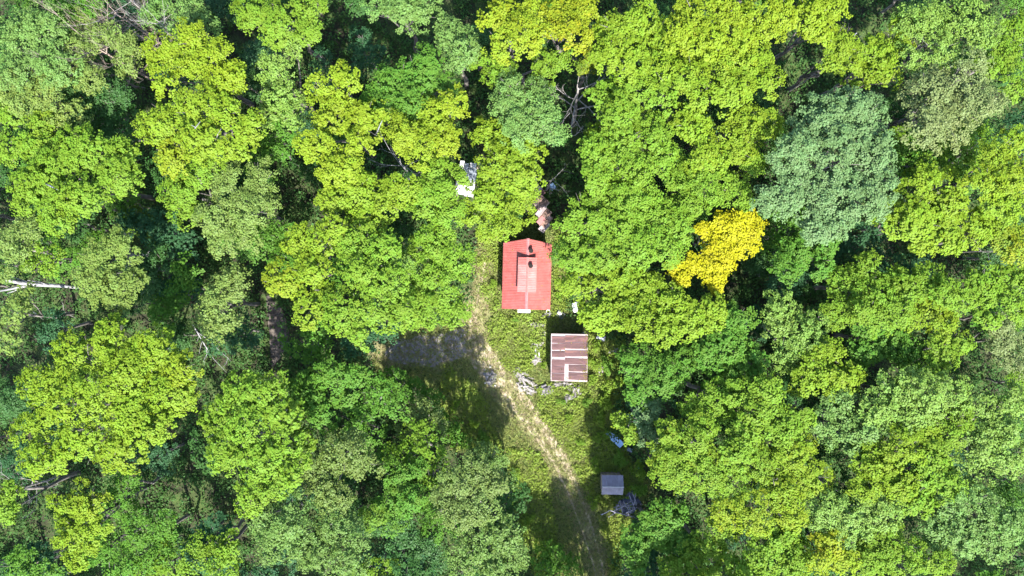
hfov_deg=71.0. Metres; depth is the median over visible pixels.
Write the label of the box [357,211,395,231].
young tree
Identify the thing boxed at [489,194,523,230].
young tree
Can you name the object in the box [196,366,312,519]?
maple tree
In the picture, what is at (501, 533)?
birch tree
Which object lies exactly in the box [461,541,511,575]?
young tree
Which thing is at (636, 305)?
young tree
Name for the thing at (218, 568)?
young tree
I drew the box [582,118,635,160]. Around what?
young tree
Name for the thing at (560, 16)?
maple tree
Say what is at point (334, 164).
maple tree
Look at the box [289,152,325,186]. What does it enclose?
young tree
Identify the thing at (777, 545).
maple tree
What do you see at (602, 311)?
maple tree
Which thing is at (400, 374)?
young tree
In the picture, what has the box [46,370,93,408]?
young tree
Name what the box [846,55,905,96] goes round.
dead tree
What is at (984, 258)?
young tree
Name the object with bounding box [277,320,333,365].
young tree
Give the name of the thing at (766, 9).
young tree
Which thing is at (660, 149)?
maple tree
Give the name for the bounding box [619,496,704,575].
maple tree
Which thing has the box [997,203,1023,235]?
young tree
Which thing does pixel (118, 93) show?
birch tree
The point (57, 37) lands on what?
young tree
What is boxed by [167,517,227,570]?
young tree
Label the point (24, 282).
fallen birch
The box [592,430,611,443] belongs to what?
shrub
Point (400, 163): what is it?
dead tree
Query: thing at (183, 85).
young tree
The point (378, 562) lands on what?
young tree
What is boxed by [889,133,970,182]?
young tree
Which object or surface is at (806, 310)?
young tree
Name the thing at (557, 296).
shrub
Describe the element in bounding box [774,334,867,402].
maple tree
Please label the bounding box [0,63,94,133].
birch tree
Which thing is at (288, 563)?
young tree
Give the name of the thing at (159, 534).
young tree
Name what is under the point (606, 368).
shrub
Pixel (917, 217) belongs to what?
maple tree
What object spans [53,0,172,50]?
dead tree
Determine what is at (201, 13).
birch tree
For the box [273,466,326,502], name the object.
young tree
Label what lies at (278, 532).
birch tree
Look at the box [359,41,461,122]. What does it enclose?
maple tree
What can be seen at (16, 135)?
young tree
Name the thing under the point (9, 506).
maple tree
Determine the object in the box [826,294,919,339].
maple tree
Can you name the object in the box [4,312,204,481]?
maple tree
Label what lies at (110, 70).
young tree
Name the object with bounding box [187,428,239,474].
young tree
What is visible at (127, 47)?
birch tree
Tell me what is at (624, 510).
tarp
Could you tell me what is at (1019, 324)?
young tree
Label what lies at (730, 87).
maple tree
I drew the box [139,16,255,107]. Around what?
maple tree
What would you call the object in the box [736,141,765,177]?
young tree
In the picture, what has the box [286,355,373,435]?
maple tree
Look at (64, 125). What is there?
young tree
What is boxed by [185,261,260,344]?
birch tree
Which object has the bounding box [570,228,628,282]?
young tree
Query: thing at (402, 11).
ash tree
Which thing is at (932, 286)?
maple tree
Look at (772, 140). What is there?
young tree
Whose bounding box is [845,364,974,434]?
ash tree
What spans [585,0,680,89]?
maple tree
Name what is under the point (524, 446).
meadow grass
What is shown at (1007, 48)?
maple tree
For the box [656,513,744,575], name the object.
maple tree
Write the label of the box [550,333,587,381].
shed
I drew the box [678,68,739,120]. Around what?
young tree
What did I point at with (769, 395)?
maple tree
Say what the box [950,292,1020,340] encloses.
young tree
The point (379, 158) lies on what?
young tree
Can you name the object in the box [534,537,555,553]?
shrub
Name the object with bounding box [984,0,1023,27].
young tree
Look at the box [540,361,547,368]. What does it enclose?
shrub
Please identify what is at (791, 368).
young tree
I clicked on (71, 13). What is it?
young tree
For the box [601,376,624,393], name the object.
shrub
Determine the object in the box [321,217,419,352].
maple tree
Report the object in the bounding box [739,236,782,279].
young tree
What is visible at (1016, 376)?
young tree
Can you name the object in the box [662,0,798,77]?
maple tree
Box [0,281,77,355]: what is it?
young tree
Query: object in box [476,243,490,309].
dirt path
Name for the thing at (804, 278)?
young tree
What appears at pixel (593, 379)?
shrub
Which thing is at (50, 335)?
young tree
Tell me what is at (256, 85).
young tree
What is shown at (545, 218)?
lean to
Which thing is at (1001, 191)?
maple tree
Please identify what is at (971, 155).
young tree
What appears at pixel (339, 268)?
young tree
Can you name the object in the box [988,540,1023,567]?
young tree
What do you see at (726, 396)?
maple tree
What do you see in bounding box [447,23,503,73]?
young tree
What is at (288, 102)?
birch tree
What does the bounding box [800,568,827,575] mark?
young tree
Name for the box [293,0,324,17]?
young tree
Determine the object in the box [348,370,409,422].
young tree
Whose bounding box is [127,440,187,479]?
young tree
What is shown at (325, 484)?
birch tree
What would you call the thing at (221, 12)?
young tree
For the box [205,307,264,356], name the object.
young tree
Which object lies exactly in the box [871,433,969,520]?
maple tree
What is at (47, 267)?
young tree
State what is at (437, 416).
birch tree
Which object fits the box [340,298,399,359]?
young tree
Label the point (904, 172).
young tree
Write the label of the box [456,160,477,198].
shelter
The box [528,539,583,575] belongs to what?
young tree
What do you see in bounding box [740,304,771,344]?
young tree
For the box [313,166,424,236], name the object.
maple tree
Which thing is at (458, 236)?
undergrowth
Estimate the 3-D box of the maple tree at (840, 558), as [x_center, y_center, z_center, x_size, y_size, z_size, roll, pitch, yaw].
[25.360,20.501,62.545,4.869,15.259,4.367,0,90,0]
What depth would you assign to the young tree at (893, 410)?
64.06 m
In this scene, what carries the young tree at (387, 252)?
on the ground at (576, 132)
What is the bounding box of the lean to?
[533,183,552,232]
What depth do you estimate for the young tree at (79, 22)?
61.26 m
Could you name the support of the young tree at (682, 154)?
on the ground at (576, 132)
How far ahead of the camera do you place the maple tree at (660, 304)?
56.88 m
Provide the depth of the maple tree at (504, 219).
58.87 m
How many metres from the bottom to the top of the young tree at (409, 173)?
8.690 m
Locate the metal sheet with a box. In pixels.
[611,436,622,447]
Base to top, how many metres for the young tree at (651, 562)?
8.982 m
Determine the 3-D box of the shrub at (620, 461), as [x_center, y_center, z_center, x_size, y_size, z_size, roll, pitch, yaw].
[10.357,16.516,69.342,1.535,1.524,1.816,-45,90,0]
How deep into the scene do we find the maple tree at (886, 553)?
56.06 m
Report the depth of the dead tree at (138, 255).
60.20 m
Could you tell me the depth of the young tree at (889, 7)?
65.86 m
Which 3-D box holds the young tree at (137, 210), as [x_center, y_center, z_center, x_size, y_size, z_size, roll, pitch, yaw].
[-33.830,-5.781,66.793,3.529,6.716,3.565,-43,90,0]
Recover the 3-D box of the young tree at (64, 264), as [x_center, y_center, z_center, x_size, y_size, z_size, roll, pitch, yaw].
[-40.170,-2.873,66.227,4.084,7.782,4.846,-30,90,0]
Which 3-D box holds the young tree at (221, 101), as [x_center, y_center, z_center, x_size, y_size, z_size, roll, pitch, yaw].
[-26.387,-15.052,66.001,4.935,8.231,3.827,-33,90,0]
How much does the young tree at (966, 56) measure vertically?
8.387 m
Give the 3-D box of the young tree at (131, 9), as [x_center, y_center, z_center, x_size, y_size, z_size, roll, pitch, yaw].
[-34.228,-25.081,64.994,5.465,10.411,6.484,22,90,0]
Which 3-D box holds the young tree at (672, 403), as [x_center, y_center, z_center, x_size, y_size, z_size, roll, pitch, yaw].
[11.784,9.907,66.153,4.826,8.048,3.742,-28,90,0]
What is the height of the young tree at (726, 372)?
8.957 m
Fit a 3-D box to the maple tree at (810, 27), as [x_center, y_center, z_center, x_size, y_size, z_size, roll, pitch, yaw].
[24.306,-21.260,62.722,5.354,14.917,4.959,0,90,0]
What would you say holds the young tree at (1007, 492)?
on the ground at (576, 132)
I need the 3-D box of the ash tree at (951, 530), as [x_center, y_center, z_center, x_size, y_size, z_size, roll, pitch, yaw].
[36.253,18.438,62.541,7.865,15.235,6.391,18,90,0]
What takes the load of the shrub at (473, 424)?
on the ground at (576, 132)
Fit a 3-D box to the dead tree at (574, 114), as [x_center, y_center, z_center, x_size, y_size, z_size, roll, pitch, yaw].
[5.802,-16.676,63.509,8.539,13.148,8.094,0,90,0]
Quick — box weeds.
[434,224,643,575]
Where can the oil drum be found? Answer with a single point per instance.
(600, 338)
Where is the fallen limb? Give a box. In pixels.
[192,325,228,372]
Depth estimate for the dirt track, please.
69.99 m
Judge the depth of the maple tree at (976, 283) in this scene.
56.95 m
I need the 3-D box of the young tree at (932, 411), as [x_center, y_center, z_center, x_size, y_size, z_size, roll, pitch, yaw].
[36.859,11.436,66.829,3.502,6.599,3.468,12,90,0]
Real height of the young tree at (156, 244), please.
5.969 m
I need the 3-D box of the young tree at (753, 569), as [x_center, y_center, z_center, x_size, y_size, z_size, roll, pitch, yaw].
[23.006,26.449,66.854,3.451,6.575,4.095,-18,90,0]
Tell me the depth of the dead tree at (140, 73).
58.39 m
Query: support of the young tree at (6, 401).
on the ground at (576, 132)
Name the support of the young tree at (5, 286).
on the ground at (576, 132)
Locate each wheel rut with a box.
[498,384,595,575]
[509,380,603,574]
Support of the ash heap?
on the dirt track
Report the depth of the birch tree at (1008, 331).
59.91 m
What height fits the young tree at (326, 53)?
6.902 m
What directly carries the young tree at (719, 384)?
on the ground at (576, 132)
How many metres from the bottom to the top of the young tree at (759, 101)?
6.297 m
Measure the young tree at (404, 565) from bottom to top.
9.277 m
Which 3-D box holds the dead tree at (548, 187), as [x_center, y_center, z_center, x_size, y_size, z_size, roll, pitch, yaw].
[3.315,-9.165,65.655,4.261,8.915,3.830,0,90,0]
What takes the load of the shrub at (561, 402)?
on the ground at (576, 132)
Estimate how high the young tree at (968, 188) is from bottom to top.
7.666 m
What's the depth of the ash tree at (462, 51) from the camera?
56.78 m
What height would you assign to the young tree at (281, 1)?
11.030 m
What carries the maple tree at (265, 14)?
on the ground at (576, 132)
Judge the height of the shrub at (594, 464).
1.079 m
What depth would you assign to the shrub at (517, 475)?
69.11 m
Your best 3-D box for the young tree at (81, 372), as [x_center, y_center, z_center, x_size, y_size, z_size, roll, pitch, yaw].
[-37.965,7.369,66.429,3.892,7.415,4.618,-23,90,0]
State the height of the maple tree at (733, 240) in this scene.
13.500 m
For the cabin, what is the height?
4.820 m
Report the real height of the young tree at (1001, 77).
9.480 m
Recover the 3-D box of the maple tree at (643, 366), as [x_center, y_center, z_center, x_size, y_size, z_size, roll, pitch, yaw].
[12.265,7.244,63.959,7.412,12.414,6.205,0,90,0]
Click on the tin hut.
(610, 485)
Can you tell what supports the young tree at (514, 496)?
on the ground at (576, 132)
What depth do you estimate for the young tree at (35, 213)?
63.13 m
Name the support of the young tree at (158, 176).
on the ground at (576, 132)
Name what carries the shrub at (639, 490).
on the ground at (576, 132)
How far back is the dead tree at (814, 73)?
65.56 m
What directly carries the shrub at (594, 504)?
on the ground at (576, 132)
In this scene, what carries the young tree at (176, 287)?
on the ground at (576, 132)
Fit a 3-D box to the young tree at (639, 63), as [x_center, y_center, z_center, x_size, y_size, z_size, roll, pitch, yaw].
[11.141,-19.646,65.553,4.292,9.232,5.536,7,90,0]
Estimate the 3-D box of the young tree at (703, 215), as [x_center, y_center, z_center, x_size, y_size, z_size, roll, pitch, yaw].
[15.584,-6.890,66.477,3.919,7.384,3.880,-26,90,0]
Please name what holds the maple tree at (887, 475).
on the ground at (576, 132)
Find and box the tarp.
[618,490,642,516]
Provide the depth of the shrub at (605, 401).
68.95 m
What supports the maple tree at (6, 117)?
on the ground at (576, 132)
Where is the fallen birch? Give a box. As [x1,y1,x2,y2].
[0,277,79,292]
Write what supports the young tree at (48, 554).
on the ground at (576, 132)
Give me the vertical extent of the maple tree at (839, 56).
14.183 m
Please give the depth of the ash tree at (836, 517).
55.89 m
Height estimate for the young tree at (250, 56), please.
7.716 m
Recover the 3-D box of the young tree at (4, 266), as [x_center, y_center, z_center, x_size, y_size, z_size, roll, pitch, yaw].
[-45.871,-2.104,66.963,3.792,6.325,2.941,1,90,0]
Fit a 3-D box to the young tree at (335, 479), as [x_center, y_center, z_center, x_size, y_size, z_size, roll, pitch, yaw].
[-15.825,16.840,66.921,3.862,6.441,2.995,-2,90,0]
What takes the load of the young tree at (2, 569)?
on the ground at (576, 132)
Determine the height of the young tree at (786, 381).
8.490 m
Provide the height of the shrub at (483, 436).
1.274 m
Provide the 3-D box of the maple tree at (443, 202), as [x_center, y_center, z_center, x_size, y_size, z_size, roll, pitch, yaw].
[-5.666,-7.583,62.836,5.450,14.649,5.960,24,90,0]
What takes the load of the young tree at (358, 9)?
on the ground at (576, 132)
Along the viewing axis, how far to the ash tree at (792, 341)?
57.94 m
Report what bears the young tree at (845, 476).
on the ground at (576, 132)
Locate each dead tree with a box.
[0,470,62,519]
[20,0,171,102]
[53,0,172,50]
[66,0,178,41]
[96,231,185,274]
[103,1,171,63]
[127,0,216,64]
[369,132,421,188]
[535,40,621,135]
[536,163,570,196]
[785,23,867,93]
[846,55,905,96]
[934,246,1004,285]
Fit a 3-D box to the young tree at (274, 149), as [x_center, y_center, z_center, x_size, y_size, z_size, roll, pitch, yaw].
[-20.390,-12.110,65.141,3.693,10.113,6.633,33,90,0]
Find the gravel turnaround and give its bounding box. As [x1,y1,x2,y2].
[384,328,466,366]
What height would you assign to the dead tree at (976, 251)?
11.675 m
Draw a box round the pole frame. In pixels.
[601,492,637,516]
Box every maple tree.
[0,102,59,168]
[0,468,85,527]
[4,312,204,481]
[5,120,156,238]
[15,107,110,167]
[45,476,153,574]
[67,223,166,315]
[130,78,268,180]
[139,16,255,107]
[156,153,226,231]
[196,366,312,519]
[228,0,328,67]
[261,211,348,331]
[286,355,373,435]
[291,58,390,189]
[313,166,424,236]
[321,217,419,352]
[357,455,430,538]
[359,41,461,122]
[376,82,470,172]
[387,223,476,332]
[404,152,469,236]
[456,170,540,243]
[464,115,548,218]
[466,43,575,94]
[475,0,548,66]
[528,0,599,75]
[550,171,663,253]
[554,190,694,275]
[554,253,649,336]
[574,42,596,93]
[576,107,679,197]
[582,72,679,136]
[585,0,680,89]
[609,410,663,465]
[614,338,702,412]
[618,264,728,351]
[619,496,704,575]
[645,406,786,510]
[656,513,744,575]
[661,147,770,220]
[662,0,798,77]
[663,40,787,119]
[664,207,769,295]
[668,99,784,179]
[676,374,760,420]
[689,299,770,385]
[708,432,835,538]
[722,371,816,453]
[733,510,812,575]
[765,0,852,62]
[766,232,841,288]
[773,506,863,575]
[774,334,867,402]
[784,22,863,93]
[810,248,909,332]
[819,14,916,96]
[825,418,943,508]
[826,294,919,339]
[830,314,928,370]
[831,511,956,575]
[856,159,1000,257]
[871,260,967,311]
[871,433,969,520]
[892,329,976,389]
[899,297,960,343]
[905,123,1023,223]
[920,398,977,456]
[922,8,1023,104]
[927,260,1023,330]
[938,206,1023,267]
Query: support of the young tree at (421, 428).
on the ground at (576, 132)
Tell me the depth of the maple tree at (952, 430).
56.75 m
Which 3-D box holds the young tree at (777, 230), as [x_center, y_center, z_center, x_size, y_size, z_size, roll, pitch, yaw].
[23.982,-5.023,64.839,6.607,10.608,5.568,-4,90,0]
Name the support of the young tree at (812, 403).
on the ground at (576, 132)
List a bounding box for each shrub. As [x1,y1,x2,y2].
[450,400,459,413]
[468,418,479,428]
[476,428,492,444]
[488,279,496,287]
[511,468,520,484]
[520,513,536,527]
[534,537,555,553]
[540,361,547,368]
[554,292,562,301]
[555,399,565,404]
[565,413,572,424]
[574,438,585,445]
[582,398,592,407]
[587,357,600,370]
[588,374,597,385]
[588,495,599,509]
[590,455,599,473]
[592,340,601,352]
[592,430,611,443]
[593,409,605,428]
[597,391,614,411]
[601,355,615,376]
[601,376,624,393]
[612,449,629,468]
[629,457,646,481]
[629,484,647,497]
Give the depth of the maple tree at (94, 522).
56.98 m
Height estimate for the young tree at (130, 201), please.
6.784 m
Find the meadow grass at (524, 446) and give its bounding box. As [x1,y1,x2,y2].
[369,219,654,575]
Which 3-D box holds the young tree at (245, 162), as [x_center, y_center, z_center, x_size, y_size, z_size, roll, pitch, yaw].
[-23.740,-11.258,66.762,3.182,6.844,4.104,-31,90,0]
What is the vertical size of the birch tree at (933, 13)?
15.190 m
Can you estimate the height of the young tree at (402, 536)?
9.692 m
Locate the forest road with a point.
(275, 351)
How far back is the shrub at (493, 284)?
69.39 m
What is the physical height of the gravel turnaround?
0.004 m
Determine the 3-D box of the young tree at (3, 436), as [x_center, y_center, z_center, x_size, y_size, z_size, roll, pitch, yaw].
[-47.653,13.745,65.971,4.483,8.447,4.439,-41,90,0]
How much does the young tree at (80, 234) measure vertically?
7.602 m
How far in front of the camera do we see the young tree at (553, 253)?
64.80 m
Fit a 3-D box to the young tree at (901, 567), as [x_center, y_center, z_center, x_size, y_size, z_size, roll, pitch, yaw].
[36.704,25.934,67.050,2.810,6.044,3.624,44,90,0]
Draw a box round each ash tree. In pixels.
[359,0,448,53]
[433,15,480,88]
[486,67,571,153]
[626,398,667,452]
[747,288,830,375]
[749,85,900,246]
[789,385,891,460]
[795,478,906,551]
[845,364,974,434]
[906,479,1023,567]
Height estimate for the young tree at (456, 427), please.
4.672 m
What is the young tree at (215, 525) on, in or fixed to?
on the ground at (576, 132)
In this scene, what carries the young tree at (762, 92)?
on the ground at (576, 132)
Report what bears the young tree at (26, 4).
on the ground at (576, 132)
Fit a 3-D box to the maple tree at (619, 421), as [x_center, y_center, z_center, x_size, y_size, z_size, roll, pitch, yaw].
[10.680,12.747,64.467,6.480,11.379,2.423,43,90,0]
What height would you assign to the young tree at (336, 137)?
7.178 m
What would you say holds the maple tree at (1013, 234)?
on the ground at (576, 132)
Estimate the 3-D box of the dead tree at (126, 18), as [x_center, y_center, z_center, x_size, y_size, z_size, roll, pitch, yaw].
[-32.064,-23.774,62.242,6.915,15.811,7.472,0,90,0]
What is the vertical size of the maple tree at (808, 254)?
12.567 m
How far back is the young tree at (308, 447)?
61.79 m
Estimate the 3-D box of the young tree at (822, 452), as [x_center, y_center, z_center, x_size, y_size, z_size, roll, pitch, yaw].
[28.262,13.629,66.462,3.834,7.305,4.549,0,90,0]
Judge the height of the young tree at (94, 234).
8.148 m
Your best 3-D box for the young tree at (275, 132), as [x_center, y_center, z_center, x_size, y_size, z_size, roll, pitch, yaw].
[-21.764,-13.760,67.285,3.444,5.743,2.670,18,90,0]
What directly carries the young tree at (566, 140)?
on the ground at (576, 132)
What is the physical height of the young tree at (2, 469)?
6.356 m
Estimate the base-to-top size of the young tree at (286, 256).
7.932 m
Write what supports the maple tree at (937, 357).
on the ground at (576, 132)
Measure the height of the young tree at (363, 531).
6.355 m
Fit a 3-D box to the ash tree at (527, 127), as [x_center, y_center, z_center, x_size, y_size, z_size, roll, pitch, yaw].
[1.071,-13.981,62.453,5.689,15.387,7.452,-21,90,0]
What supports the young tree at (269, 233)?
on the ground at (576, 132)
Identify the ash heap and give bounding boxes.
[483,370,496,386]
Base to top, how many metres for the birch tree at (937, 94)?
16.715 m
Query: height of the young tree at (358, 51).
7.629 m
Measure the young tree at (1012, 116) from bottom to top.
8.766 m
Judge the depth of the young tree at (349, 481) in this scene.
62.02 m
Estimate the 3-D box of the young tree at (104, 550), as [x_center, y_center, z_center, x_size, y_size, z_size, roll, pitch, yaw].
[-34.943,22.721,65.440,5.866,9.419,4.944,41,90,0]
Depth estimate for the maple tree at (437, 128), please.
54.86 m
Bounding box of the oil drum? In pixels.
[596,333,605,340]
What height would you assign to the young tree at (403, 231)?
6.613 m
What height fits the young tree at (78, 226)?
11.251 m
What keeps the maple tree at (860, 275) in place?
on the ground at (576, 132)
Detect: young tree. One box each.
[0,5,72,77]
[0,163,35,198]
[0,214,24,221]
[0,256,37,279]
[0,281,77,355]
[0,284,17,288]
[0,374,44,417]
[0,402,25,440]
[0,430,22,444]
[0,439,44,484]
[0,459,24,477]
[0,543,44,575]
[1,540,76,575]
[1,542,74,575]
[7,0,59,12]
[7,117,61,167]
[13,204,82,238]
[16,235,106,278]
[19,395,80,440]
[24,164,123,239]
[31,419,90,451]
[32,306,96,354]
[33,10,90,56]
[35,231,82,283]
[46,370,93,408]
[47,0,138,46]
[51,0,118,47]
[52,103,90,142]
[56,203,109,244]
[65,350,110,391]
[68,228,141,268]
[75,100,167,160]
[80,519,152,575]
[83,95,136,136]
[84,45,148,90]
[87,0,162,34]
[92,465,164,525]
[101,185,152,221]
[110,508,193,575]
[113,207,203,269]
[114,288,160,318]
[116,202,154,235]
[125,240,189,303]
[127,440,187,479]
[129,534,185,575]
[142,146,201,201]
[143,230,173,264]
[145,250,205,333]
[148,46,227,93]
[156,267,209,315]
[156,316,199,352]
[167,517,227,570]
[173,511,247,575]
[177,520,252,575]
[182,97,233,134]
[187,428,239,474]
[202,546,237,575]
[204,0,241,23]
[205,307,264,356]
[211,166,270,212]
[211,213,284,265]
[225,0,290,28]
[230,140,266,175]
[231,558,278,575]
[238,34,286,75]
[242,64,271,102]
[243,108,298,182]
[256,220,293,256]
[257,122,288,145]
[261,539,297,575]
[266,238,307,278]
[266,410,317,461]
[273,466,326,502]
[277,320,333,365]
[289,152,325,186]
[292,109,325,139]
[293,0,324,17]
[304,45,340,92]
[309,470,361,532]
[319,462,352,484]
[323,244,376,292]
[328,123,367,157]
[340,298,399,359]
[340,401,393,469]
[344,0,375,20]
[345,547,400,575]
[346,23,389,79]
[346,504,370,542]
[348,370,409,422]
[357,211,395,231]
[357,535,439,575]
[359,89,400,145]
[362,153,400,213]
[362,372,415,412]
[362,498,425,551]
[380,168,433,217]
[381,418,453,489]
[382,210,415,246]
[382,248,422,303]
[383,365,445,412]
[384,541,435,575]
[401,525,451,574]
[415,497,469,546]
[427,407,472,448]
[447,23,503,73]
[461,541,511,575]
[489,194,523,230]
[489,471,531,527]
[500,79,540,99]
[517,92,569,146]
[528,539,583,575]
[547,234,587,266]
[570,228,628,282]
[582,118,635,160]
[620,40,661,80]
[622,271,651,311]
[622,547,670,575]
[625,382,676,426]
[625,510,658,552]
[649,0,716,30]
[661,147,687,182]
[677,192,708,234]
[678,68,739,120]
[684,219,720,257]
[694,380,736,433]
[694,565,721,575]
[701,320,748,381]
[705,501,746,552]
[710,365,753,387]
[731,0,768,10]
[732,90,771,120]
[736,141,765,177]
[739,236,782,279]
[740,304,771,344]
[743,111,786,157]
[744,468,770,499]
[747,558,780,575]
[749,72,770,100]
[753,0,793,20]
[756,243,819,303]
[757,203,830,261]
[764,364,812,409]
[770,299,835,367]
[772,336,816,390]
[785,281,817,308]
[794,515,866,575]
[799,391,857,433]
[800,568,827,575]
[803,421,848,463]
[818,464,875,534]
[826,211,895,275]
[828,135,872,178]
[847,34,905,88]
[858,455,919,509]
[865,122,947,188]
[866,242,919,303]
[876,0,933,17]
[876,94,917,133]
[881,393,915,427]
[883,161,911,184]
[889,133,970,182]
[894,557,932,575]
[903,118,998,176]
[909,396,944,423]
[914,253,938,281]
[915,447,975,476]
[929,24,998,75]
[937,163,994,200]
[938,563,1005,575]
[943,396,1023,458]
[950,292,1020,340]
[953,116,1007,152]
[957,237,1023,275]
[962,385,1023,429]
[965,475,1023,535]
[967,32,1023,86]
[981,367,1023,405]
[982,108,1023,154]
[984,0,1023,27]
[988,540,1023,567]
[990,476,1023,503]
[995,293,1023,330]
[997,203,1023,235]
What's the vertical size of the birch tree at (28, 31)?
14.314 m
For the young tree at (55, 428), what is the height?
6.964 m
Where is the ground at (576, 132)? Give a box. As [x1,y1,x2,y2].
[0,0,1023,575]
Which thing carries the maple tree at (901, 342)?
on the ground at (576, 132)
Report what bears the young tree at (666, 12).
on the ground at (576, 132)
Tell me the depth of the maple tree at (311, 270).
54.87 m
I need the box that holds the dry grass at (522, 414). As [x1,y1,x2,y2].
[372,223,645,575]
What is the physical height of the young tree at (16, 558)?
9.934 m
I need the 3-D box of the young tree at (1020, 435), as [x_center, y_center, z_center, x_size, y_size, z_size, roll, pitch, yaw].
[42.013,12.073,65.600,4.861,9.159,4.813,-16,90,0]
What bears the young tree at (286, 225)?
on the ground at (576, 132)
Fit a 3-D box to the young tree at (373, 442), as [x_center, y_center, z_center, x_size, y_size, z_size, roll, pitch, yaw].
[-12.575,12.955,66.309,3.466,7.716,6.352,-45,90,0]
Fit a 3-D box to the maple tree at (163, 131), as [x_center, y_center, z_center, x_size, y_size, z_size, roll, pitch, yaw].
[-24.162,-12.378,62.057,10.670,16.257,6.905,-13,90,0]
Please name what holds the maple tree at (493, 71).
on the ground at (576, 132)
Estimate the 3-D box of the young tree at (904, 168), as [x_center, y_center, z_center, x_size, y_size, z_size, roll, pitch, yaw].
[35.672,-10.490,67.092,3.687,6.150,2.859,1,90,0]
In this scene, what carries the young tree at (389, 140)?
on the ground at (576, 132)
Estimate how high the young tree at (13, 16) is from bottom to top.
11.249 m
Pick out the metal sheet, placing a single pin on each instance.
(619, 444)
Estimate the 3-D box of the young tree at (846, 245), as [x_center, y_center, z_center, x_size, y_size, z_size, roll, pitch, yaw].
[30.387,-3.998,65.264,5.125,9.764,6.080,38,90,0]
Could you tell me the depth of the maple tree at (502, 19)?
54.66 m
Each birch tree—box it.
[0,0,115,94]
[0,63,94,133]
[0,207,86,285]
[60,0,156,95]
[60,73,145,140]
[136,0,231,58]
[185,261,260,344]
[190,154,283,260]
[243,479,320,567]
[250,29,316,131]
[286,502,372,575]
[291,425,386,517]
[371,254,414,310]
[393,392,450,443]
[429,449,508,535]
[442,510,529,575]
[468,438,518,491]
[861,0,1005,80]
[876,45,1010,156]
[932,379,1023,495]
[954,311,1023,381]
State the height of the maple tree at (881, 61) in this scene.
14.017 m
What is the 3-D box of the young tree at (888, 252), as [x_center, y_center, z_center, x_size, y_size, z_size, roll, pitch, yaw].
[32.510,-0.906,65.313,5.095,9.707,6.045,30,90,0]
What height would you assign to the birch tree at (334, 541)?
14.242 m
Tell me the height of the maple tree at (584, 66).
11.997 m
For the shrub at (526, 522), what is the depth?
69.21 m
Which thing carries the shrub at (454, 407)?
on the ground at (576, 132)
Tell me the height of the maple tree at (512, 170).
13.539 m
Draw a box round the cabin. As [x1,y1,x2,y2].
[502,238,551,312]
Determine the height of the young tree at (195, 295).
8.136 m
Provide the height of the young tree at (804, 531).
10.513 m
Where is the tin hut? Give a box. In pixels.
[600,471,623,494]
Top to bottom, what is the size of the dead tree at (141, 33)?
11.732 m
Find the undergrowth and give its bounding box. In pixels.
[0,0,1023,575]
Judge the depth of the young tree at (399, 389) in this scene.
63.40 m
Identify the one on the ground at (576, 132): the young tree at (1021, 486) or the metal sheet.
the young tree at (1021, 486)
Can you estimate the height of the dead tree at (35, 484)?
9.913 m
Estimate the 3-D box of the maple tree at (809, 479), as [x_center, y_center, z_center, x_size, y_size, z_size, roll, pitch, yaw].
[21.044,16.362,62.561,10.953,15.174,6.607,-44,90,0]
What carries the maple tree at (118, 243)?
on the ground at (576, 132)
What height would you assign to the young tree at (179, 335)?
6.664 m
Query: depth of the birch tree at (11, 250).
56.58 m
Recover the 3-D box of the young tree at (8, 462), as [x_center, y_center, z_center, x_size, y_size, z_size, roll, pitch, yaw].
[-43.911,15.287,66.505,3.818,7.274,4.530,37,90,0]
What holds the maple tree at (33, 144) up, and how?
on the ground at (576, 132)
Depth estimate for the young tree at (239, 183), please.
61.80 m
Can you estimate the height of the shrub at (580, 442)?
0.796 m
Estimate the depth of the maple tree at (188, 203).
56.61 m
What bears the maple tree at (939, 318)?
on the ground at (576, 132)
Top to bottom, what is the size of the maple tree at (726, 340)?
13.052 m
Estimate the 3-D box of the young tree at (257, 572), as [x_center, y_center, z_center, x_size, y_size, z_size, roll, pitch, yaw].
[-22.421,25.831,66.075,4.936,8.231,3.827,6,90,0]
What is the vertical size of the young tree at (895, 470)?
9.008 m
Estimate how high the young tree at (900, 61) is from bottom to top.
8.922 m
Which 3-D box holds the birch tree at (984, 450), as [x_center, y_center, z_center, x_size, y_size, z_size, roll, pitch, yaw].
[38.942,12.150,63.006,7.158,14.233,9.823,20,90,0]
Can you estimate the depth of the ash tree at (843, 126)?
54.22 m
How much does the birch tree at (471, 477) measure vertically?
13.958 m
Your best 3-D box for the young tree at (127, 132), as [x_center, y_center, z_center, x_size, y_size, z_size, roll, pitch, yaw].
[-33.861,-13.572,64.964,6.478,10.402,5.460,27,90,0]
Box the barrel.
[572,301,577,312]
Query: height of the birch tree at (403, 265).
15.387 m
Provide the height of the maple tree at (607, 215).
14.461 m
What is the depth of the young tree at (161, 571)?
60.97 m
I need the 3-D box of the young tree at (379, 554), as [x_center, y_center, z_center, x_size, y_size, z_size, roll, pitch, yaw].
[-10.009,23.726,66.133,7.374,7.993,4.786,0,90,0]
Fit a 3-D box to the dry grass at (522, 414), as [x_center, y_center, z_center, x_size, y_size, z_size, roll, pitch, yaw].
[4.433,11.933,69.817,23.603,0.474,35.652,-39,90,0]
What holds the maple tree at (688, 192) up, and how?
on the ground at (576, 132)
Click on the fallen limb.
(198, 333)
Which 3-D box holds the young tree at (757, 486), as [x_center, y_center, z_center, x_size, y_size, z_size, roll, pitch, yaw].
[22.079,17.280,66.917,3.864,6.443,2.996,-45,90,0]
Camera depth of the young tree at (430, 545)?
62.65 m

